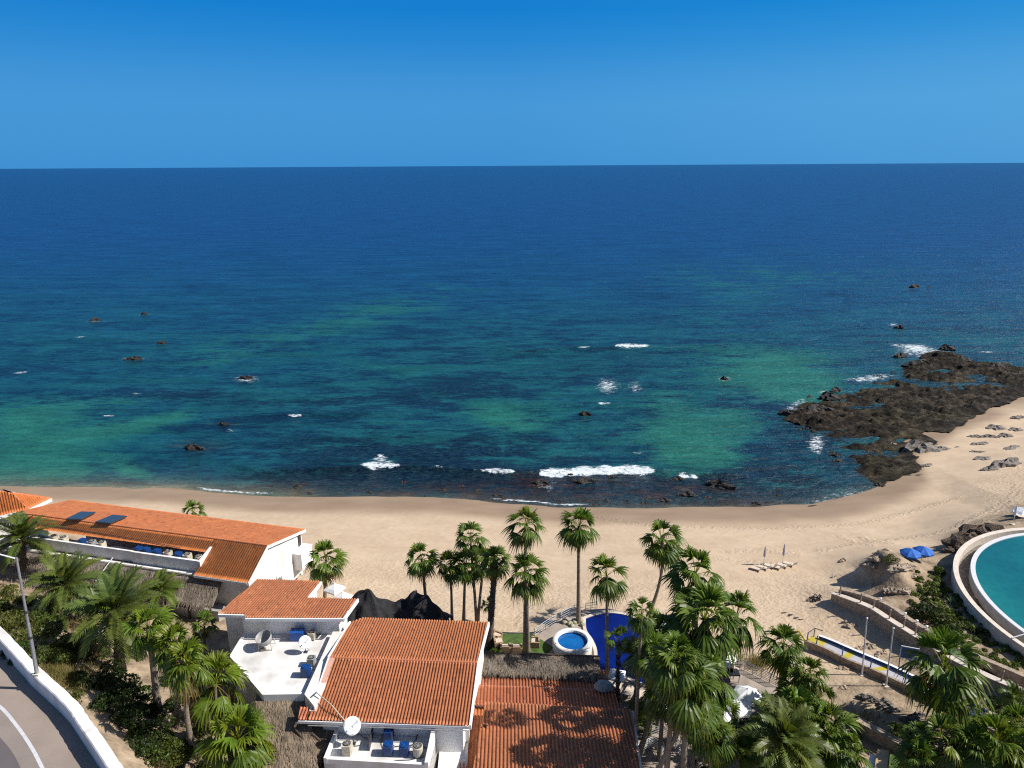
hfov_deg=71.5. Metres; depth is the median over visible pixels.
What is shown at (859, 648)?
rock
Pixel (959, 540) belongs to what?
rock
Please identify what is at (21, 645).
leafy shrub
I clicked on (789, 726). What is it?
palm tree
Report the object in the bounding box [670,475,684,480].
rock
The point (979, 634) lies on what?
leafy shrub
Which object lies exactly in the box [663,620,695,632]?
palm tree
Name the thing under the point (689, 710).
palm tree
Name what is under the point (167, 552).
condenser unit
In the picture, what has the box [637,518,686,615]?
palm tree
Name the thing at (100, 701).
leafy shrub
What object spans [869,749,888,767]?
garden kiosk
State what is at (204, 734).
leafy shrub
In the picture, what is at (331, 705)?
cable pipe
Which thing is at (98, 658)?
leafy shrub
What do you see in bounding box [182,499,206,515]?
palm tree
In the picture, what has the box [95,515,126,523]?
solar panel
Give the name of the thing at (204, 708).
palm tree
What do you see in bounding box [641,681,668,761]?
palm tree
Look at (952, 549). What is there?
rock
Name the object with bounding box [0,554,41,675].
street lamp
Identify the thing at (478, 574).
palm tree
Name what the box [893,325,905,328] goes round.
rock
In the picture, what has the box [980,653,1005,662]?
leafy shrub
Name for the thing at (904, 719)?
rock
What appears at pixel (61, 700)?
roadside wall
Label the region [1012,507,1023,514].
parasol
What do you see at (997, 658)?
leafy shrub
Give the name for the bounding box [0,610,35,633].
leafy shrub
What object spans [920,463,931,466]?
rock
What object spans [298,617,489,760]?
house
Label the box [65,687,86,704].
leafy shrub
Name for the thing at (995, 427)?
rock
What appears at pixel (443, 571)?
palm tree
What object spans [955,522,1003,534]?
rock
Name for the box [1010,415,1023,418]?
rock
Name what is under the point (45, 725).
road
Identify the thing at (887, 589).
rock
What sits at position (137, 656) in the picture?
leafy shrub
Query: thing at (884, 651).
rock
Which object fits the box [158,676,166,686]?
leafy shrub
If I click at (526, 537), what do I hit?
palm tree
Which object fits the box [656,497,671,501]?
rock
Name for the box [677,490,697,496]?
rock
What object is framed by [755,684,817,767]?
palm tree
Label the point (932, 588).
leafy shrub
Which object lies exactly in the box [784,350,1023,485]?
rocky shore
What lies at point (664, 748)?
railing
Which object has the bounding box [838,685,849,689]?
rock
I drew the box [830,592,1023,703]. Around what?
walkway wall
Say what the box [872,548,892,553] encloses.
rock
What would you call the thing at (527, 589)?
palm tree
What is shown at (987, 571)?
round pool
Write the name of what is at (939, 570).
leafy shrub
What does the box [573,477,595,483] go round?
rock
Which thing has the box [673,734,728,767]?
dirt path
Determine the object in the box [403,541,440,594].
palm tree
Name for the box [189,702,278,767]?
palm tree
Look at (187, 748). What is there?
leafy shrub
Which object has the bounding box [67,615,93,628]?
leafy shrub
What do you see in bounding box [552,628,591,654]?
hot tub
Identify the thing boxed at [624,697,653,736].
palm tree
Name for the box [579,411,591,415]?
rock
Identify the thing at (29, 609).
leafy shrub
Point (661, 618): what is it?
palm tree
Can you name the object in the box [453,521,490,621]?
palm tree
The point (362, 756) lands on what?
balcony
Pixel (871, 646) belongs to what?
rock
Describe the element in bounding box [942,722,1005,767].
palm tree
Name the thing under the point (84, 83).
sky
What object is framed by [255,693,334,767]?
thatched walkway
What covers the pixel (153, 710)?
leafy shrub
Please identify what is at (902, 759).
palm tree
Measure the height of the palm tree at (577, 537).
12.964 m
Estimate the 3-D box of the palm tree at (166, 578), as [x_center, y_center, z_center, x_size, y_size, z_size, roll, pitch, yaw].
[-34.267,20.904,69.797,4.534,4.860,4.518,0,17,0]
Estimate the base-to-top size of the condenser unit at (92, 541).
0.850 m
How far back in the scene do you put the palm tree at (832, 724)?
52.24 m
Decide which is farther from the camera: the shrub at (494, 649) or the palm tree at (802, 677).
the shrub at (494, 649)
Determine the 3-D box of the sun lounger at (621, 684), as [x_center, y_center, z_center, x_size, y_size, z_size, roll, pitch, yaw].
[9.196,25.991,61.584,0.660,0.807,1.891,9,20,29]
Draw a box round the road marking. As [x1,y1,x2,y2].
[0,705,43,767]
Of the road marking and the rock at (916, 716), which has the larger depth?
the rock at (916, 716)
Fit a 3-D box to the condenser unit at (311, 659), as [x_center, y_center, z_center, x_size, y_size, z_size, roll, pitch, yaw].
[-15.694,21.870,56.459,1.002,0.770,0.925,0,17,0]
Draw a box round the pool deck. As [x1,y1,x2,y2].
[487,609,800,767]
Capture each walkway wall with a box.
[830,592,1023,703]
[838,588,1023,686]
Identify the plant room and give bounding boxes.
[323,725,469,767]
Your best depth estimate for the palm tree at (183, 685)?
47.76 m
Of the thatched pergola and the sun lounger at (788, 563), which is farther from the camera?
the sun lounger at (788, 563)
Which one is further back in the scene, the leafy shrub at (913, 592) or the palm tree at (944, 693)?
the leafy shrub at (913, 592)
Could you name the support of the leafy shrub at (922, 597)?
on the ground at (948, 492)
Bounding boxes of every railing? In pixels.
[534,605,574,635]
[644,737,665,752]
[651,725,680,752]
[737,657,778,685]
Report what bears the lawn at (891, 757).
on the ground at (948, 492)
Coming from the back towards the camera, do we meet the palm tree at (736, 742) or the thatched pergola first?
the thatched pergola
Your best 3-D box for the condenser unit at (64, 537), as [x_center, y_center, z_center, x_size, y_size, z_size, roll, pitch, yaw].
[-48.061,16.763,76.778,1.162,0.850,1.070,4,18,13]
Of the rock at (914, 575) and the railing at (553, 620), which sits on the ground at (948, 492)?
the rock at (914, 575)
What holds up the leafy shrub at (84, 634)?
on the ground at (948, 492)
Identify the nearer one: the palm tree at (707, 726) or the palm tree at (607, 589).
the palm tree at (707, 726)
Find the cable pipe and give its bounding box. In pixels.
[317,693,344,720]
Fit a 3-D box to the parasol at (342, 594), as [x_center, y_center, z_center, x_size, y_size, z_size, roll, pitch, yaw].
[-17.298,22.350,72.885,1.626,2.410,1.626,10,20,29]
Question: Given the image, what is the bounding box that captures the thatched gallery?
[0,549,225,621]
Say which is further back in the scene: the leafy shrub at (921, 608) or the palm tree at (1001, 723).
the leafy shrub at (921, 608)
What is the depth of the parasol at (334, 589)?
73.50 m
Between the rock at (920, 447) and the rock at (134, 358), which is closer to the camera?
the rock at (920, 447)
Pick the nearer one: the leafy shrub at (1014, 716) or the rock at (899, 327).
the leafy shrub at (1014, 716)
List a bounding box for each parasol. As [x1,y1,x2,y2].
[323,583,345,595]
[333,591,352,598]
[608,668,625,682]
[718,651,736,666]
[719,711,733,721]
[726,699,752,728]
[732,685,762,718]
[900,548,921,558]
[912,546,933,561]
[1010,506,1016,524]
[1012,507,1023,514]
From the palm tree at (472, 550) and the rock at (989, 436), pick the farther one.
the rock at (989, 436)
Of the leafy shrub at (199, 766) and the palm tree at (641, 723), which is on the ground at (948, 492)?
the leafy shrub at (199, 766)
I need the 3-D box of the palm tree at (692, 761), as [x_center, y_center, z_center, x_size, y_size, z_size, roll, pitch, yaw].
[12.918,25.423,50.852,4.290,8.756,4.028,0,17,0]
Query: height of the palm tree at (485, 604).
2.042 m
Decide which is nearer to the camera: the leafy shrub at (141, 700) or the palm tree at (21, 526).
the leafy shrub at (141, 700)
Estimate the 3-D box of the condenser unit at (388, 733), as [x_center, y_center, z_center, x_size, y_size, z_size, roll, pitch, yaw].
[-8.627,25.009,51.085,1.098,0.950,1.012,0,17,0]
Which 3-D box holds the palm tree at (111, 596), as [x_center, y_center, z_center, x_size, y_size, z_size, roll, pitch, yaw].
[-31.496,19.442,57.287,8.380,8.999,7.701,0,17,0]
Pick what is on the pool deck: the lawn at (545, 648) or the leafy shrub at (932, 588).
the lawn at (545, 648)
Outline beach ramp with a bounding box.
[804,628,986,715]
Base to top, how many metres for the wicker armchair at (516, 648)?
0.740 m
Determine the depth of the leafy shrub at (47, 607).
66.41 m
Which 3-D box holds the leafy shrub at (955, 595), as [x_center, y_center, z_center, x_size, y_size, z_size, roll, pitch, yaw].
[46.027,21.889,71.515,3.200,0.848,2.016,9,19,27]
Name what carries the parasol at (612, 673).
on the pool deck
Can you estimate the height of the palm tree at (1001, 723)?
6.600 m
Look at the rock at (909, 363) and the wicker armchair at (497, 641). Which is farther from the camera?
the rock at (909, 363)
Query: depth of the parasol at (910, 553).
78.90 m
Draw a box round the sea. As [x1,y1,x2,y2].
[0,163,1023,507]
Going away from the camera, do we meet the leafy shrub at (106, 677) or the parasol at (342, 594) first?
the leafy shrub at (106, 677)
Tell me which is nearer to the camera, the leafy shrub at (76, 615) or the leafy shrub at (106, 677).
the leafy shrub at (106, 677)
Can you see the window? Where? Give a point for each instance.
(299, 537)
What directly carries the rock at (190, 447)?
in the sea
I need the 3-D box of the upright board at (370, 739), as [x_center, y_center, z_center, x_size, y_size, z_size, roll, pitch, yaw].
[-10.055,25.217,50.862,0.070,0.700,1.900,0,17,0]
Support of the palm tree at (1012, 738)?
on the ground at (948, 492)
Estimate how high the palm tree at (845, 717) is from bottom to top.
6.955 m
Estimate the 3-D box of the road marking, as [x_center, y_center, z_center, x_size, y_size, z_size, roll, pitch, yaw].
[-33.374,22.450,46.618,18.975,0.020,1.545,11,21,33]
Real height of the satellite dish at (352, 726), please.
2.217 m
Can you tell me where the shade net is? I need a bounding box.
[347,588,453,621]
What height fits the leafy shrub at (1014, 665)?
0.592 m
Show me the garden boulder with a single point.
(564, 621)
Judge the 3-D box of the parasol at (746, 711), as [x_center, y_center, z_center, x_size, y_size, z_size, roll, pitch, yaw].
[17.978,26.460,56.465,1.919,3.010,1.919,0,17,0]
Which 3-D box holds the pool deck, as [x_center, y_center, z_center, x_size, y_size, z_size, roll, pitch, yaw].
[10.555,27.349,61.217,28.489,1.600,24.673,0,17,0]
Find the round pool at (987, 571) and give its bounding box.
[951,527,1023,656]
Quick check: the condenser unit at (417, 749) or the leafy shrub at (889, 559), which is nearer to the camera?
the condenser unit at (417, 749)
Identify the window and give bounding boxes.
[297,534,301,546]
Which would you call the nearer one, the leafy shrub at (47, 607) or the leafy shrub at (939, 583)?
the leafy shrub at (47, 607)
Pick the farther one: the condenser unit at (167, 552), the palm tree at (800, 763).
the condenser unit at (167, 552)
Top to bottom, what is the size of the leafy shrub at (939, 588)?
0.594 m
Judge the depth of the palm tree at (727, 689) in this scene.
51.59 m
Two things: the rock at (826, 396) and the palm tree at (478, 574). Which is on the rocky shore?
the rock at (826, 396)
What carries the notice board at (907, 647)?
on the ground at (948, 492)
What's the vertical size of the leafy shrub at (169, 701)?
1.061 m
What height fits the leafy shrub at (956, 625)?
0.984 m
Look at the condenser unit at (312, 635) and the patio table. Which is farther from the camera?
the patio table
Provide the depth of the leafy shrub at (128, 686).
53.59 m
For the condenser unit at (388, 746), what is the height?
0.900 m
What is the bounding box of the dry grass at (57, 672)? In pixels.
[0,594,894,741]
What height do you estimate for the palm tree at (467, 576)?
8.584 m
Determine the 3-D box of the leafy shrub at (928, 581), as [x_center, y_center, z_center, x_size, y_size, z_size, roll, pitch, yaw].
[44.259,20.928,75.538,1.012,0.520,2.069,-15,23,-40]
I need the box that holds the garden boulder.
[561,618,567,623]
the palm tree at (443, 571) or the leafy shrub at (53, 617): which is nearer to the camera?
the leafy shrub at (53, 617)
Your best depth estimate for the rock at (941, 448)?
122.50 m
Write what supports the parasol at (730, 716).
on the pool deck
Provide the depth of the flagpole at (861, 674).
63.43 m
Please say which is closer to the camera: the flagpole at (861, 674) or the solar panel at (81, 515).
the flagpole at (861, 674)
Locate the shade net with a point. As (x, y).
(414, 604)
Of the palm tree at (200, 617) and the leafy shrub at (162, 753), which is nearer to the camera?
the leafy shrub at (162, 753)
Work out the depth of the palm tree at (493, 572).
65.21 m
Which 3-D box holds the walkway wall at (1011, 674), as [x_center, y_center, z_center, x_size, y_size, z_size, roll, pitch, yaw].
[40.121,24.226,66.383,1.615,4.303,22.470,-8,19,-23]
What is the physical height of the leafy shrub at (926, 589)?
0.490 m
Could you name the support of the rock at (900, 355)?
in the sea
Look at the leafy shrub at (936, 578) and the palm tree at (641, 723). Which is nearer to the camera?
the palm tree at (641, 723)
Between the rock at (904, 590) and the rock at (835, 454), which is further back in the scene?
the rock at (835, 454)
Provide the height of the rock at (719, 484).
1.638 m
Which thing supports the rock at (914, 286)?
in the sea
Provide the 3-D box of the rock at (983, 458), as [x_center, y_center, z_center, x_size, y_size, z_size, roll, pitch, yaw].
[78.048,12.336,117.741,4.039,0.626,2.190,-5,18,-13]
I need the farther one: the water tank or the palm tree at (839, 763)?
the water tank
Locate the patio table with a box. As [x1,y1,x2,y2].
[727,668,739,682]
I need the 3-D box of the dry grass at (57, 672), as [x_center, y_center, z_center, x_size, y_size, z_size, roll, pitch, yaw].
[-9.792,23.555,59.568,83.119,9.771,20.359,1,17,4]
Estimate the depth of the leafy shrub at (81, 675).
53.72 m
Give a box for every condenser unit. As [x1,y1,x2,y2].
[49,534,58,539]
[58,535,75,540]
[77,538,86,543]
[87,539,96,544]
[96,540,109,546]
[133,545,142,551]
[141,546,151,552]
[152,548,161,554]
[163,549,172,555]
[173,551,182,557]
[182,552,193,558]
[195,554,201,559]
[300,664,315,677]
[306,655,319,666]
[308,630,321,640]
[341,740,359,756]
[382,740,397,756]
[383,726,393,740]
[399,741,410,757]
[412,742,427,758]
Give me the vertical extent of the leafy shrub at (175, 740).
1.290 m
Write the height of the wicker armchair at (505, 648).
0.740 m
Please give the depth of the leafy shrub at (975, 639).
66.56 m
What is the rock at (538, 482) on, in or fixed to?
in the sea
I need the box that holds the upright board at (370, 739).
[368,726,373,750]
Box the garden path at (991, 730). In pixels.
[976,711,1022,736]
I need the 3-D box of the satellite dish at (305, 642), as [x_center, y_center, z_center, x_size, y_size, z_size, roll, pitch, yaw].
[-16.753,21.165,57.627,0.933,1.466,0.713,0,17,0]
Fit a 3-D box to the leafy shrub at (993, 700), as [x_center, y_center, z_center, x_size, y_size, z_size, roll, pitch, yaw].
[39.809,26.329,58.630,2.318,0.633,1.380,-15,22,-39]
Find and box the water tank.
[289,628,304,641]
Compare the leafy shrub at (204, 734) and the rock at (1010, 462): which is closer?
the leafy shrub at (204, 734)
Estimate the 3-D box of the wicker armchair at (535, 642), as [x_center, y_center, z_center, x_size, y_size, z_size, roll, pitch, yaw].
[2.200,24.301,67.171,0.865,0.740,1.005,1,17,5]
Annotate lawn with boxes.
[490,634,552,653]
[888,754,910,767]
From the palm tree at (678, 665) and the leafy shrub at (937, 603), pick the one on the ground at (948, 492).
the leafy shrub at (937, 603)
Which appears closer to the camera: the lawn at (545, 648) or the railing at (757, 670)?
the railing at (757, 670)
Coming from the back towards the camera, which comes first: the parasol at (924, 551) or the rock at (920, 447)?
the rock at (920, 447)
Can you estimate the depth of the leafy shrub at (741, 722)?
57.03 m
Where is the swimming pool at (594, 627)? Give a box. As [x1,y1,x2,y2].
[583,611,645,686]
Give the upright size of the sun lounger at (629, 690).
0.807 m
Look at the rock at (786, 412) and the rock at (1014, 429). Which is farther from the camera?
the rock at (786, 412)
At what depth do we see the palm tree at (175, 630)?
50.43 m
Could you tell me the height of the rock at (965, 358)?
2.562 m
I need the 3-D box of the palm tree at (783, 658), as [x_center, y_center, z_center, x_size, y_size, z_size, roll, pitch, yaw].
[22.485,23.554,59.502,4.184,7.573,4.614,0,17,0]
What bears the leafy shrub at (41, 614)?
on the ground at (948, 492)
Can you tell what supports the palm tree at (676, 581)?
on the pool deck
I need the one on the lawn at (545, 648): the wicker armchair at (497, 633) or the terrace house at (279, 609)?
the wicker armchair at (497, 633)
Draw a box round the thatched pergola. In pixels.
[482,652,600,681]
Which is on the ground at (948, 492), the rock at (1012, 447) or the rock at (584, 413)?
the rock at (1012, 447)
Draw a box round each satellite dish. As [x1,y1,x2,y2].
[255,630,275,650]
[299,635,310,652]
[343,716,360,744]
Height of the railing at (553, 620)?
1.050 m
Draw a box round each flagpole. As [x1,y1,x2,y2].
[859,617,867,676]
[883,627,894,686]
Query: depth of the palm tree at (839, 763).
49.33 m
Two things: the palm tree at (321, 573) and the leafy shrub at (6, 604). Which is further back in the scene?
the palm tree at (321, 573)
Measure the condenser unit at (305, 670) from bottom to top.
0.870 m
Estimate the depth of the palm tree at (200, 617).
64.75 m
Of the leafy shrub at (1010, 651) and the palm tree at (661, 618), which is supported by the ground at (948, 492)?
the leafy shrub at (1010, 651)
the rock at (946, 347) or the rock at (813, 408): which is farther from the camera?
the rock at (946, 347)
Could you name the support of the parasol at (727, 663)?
on the pool deck
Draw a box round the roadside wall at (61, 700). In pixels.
[0,626,122,767]
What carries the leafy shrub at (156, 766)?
on the ground at (948, 492)
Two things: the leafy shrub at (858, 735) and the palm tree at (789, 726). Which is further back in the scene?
the leafy shrub at (858, 735)
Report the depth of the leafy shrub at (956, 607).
71.08 m
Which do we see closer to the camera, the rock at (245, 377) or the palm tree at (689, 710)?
the palm tree at (689, 710)
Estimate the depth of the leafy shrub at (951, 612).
70.26 m
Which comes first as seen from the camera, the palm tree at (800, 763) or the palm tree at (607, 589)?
the palm tree at (800, 763)
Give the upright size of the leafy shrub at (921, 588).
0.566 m
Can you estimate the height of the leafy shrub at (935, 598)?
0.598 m
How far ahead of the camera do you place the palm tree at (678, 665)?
53.48 m
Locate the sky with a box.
[0,0,1023,168]
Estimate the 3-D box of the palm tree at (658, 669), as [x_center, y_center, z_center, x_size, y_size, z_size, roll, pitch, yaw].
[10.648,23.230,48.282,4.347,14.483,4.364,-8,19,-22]
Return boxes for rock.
[124,356,141,359]
[184,444,204,450]
[237,375,252,379]
[531,479,548,484]
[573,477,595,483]
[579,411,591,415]
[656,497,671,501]
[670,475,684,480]
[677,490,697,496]
[704,479,735,489]
[777,409,794,415]
[799,404,834,412]
[818,391,840,400]
[828,453,841,456]
[831,386,841,391]
[836,666,850,669]
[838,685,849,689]
[841,623,858,628]
[854,646,865,649]
[855,693,876,700]
[859,561,877,568]
[863,643,877,649]
[867,555,881,562]
[868,697,880,703]
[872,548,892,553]
[876,697,893,709]
[877,649,889,654]
[881,586,893,593]
[883,707,900,713]
[887,563,909,572]
[892,587,911,594]
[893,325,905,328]
[894,353,907,357]
[898,716,913,722]
[901,439,937,453]
[902,358,938,366]
[907,563,916,570]
[907,711,925,721]
[908,284,919,287]
[911,573,920,578]
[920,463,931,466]
[932,446,950,451]
[939,344,955,350]
[940,545,959,553]
[941,532,978,546]
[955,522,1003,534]
[956,355,975,361]
[967,434,985,437]
[971,441,988,444]
[972,456,990,460]
[980,467,998,470]
[981,434,999,437]
[986,424,1006,430]
[990,457,1021,468]
[991,361,1011,366]
[998,433,1013,437]
[1003,445,1020,449]
[1008,427,1023,431]
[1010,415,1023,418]
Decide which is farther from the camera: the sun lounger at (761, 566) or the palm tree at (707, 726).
the sun lounger at (761, 566)
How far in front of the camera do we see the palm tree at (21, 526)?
73.50 m
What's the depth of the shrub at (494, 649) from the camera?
65.78 m
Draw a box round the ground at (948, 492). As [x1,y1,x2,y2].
[0,396,1023,767]
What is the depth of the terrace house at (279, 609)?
59.25 m
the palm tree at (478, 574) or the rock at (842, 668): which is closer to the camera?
the rock at (842, 668)
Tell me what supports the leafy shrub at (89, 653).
on the ground at (948, 492)
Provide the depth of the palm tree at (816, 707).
52.03 m
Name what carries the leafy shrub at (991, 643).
on the ground at (948, 492)
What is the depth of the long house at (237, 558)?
75.76 m
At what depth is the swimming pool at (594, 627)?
68.77 m
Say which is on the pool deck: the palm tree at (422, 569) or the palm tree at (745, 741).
the palm tree at (745, 741)
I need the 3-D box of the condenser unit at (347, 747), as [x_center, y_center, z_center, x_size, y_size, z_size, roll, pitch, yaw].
[-11.330,25.410,49.919,1.066,0.900,0.983,0,17,0]
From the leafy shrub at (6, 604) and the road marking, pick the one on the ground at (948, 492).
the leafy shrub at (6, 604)
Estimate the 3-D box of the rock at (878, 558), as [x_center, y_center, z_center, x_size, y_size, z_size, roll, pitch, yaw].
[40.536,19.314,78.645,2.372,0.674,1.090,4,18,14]
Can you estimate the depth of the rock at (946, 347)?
189.99 m
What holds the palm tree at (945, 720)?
on the ground at (948, 492)
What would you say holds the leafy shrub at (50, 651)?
on the ground at (948, 492)
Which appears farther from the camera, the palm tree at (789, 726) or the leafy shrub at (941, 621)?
the leafy shrub at (941, 621)
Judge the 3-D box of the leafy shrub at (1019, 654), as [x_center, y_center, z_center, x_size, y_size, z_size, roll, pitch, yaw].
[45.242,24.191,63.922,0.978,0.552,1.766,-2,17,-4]
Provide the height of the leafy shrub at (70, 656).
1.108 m
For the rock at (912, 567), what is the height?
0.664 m
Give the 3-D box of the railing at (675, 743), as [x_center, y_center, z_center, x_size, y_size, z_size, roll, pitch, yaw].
[12.158,27.712,55.672,0.507,1.050,2.728,-16,23,-42]
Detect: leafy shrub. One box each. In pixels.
[0,583,20,601]
[0,599,14,615]
[0,607,39,623]
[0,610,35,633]
[0,639,29,665]
[9,621,69,652]
[14,586,58,606]
[19,610,49,624]
[26,612,69,637]
[26,645,65,664]
[38,604,62,614]
[51,632,79,653]
[53,648,78,664]
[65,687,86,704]
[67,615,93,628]
[67,627,96,658]
[68,669,93,688]
[70,637,100,660]
[74,611,97,623]
[86,692,132,714]
[91,639,111,660]
[92,659,127,692]
[102,672,151,704]
[108,703,149,736]
[123,733,161,755]
[124,691,161,713]
[126,642,144,661]
[126,714,176,744]
[144,702,173,718]
[144,744,172,767]
[152,728,183,755]
[154,760,170,767]
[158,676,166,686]
[163,695,182,711]
[165,750,187,767]
[177,738,195,761]
[192,727,210,745]
[194,762,212,767]
[718,687,728,706]
[721,707,746,733]
[844,732,864,751]
[882,553,899,564]
[902,726,932,743]
[906,603,949,622]
[910,590,924,595]
[914,570,923,582]
[915,583,932,594]
[915,592,933,600]
[918,577,937,586]
[923,587,942,594]
[924,584,936,591]
[924,596,943,602]
[925,610,967,641]
[927,565,946,576]
[928,574,940,581]
[932,573,944,586]
[933,580,942,592]
[933,596,949,606]
[939,605,962,615]
[941,588,950,596]
[947,607,955,617]
[948,601,966,609]
[948,621,963,633]
[951,593,978,604]
[961,616,976,628]
[964,633,988,642]
[967,614,982,625]
[972,632,983,637]
[976,639,995,645]
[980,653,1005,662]
[981,648,1002,663]
[984,641,1003,647]
[985,695,1002,712]
[991,651,1011,667]
[994,648,1014,653]
[998,703,1023,724]
[1007,649,1022,658]
[1010,659,1023,670]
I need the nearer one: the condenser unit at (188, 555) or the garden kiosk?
the garden kiosk
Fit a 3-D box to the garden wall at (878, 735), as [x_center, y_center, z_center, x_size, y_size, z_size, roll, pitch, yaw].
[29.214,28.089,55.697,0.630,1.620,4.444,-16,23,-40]
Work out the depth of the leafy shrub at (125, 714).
50.08 m
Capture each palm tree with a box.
[0,510,66,575]
[23,550,105,618]
[61,562,164,669]
[118,604,178,711]
[138,567,184,617]
[150,619,208,728]
[160,635,216,754]
[175,649,248,739]
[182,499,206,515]
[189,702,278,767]
[190,609,220,650]
[304,539,350,597]
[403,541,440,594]
[435,550,465,620]
[449,550,481,620]
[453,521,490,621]
[470,546,498,621]
[476,544,511,648]
[480,597,489,613]
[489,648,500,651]
[501,505,546,652]
[502,550,549,651]
[555,505,600,623]
[588,552,632,676]
[603,626,633,703]
[620,635,649,704]
[623,596,656,736]
[623,629,674,757]
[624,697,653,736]
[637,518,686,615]
[638,609,665,651]
[641,630,706,767]
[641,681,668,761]
[642,651,660,733]
[645,611,675,652]
[649,646,722,767]
[656,683,719,767]
[657,542,725,628]
[661,580,746,673]
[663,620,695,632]
[664,639,706,740]
[680,686,725,767]
[689,711,738,767]
[698,650,740,761]
[709,589,768,680]
[713,721,764,767]
[714,698,741,736]
[737,689,834,767]
[739,722,769,767]
[754,623,807,683]
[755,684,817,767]
[772,665,815,704]
[778,735,824,767]
[787,688,823,726]
[789,656,830,700]
[807,697,864,767]
[813,679,836,713]
[814,699,845,735]
[824,732,872,767]
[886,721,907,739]
[892,739,937,767]
[895,623,995,733]
[898,720,937,767]
[909,710,965,767]
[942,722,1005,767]
[956,696,983,725]
[958,712,1023,767]
[993,702,1023,751]
[995,679,1023,711]
[1000,722,1023,766]
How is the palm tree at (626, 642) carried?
on the pool deck
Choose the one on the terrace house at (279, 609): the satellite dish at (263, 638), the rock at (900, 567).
the satellite dish at (263, 638)
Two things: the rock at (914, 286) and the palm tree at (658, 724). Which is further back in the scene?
the rock at (914, 286)
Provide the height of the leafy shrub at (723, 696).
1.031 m
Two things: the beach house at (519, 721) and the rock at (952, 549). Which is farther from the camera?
the rock at (952, 549)
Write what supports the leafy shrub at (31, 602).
on the ground at (948, 492)
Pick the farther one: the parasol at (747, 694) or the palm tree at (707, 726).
the parasol at (747, 694)
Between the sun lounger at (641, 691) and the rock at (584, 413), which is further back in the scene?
the rock at (584, 413)
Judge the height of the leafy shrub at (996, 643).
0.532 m
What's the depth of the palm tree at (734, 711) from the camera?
53.35 m
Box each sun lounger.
[614,679,625,690]
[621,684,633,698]
[632,688,645,699]
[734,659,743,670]
[750,566,763,571]
[757,565,771,568]
[778,562,791,568]
[784,561,797,565]
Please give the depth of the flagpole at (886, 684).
61.64 m
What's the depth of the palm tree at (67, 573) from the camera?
65.22 m
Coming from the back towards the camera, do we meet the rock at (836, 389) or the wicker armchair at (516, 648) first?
the rock at (836, 389)
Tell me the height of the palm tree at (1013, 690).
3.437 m
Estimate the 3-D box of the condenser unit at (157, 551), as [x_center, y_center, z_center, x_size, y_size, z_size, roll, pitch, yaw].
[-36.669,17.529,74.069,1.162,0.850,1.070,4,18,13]
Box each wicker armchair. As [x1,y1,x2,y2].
[493,635,503,648]
[494,629,502,637]
[500,642,510,652]
[511,643,521,652]
[530,636,539,647]
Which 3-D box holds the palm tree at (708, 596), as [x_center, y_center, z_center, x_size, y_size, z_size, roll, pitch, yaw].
[14.597,21.523,56.158,7.202,13.107,6.858,0,17,0]
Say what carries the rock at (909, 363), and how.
on the rocky shore
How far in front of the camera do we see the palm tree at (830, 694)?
57.65 m
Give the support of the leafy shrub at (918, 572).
on the ground at (948, 492)
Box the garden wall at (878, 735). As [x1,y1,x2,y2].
[855,717,910,756]
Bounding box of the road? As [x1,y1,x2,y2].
[0,652,98,767]
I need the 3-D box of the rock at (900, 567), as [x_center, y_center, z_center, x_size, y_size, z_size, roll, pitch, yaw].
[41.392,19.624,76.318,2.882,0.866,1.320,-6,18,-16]
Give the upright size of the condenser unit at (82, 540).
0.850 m
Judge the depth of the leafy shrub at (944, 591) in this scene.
74.03 m
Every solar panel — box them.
[66,511,95,519]
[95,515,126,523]
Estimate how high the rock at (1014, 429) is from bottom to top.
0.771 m
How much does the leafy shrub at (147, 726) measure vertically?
1.758 m
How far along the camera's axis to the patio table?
62.40 m
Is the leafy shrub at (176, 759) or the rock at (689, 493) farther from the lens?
the rock at (689, 493)
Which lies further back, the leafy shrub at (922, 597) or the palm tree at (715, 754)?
the leafy shrub at (922, 597)
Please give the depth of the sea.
230.82 m
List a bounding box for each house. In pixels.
[0,489,51,548]
[0,500,312,605]
[218,578,358,765]
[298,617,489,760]
[459,669,641,767]
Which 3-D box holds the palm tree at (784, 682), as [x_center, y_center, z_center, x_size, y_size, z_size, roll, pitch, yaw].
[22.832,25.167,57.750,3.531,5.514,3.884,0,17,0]
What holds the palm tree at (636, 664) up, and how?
on the pool deck
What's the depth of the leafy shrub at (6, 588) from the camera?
69.86 m
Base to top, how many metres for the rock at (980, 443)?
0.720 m
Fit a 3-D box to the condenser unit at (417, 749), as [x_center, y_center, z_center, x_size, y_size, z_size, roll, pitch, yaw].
[-6.428,25.442,49.806,0.775,0.850,1.428,9,19,27]
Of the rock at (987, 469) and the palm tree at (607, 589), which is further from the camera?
the rock at (987, 469)
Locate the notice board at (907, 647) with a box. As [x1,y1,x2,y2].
[898,645,919,667]
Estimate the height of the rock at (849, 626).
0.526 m
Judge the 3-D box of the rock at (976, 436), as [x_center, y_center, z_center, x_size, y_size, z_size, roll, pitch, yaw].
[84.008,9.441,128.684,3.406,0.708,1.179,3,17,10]
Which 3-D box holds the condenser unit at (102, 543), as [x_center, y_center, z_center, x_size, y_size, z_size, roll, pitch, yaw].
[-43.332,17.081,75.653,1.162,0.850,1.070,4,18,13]
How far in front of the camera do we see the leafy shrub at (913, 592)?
73.95 m

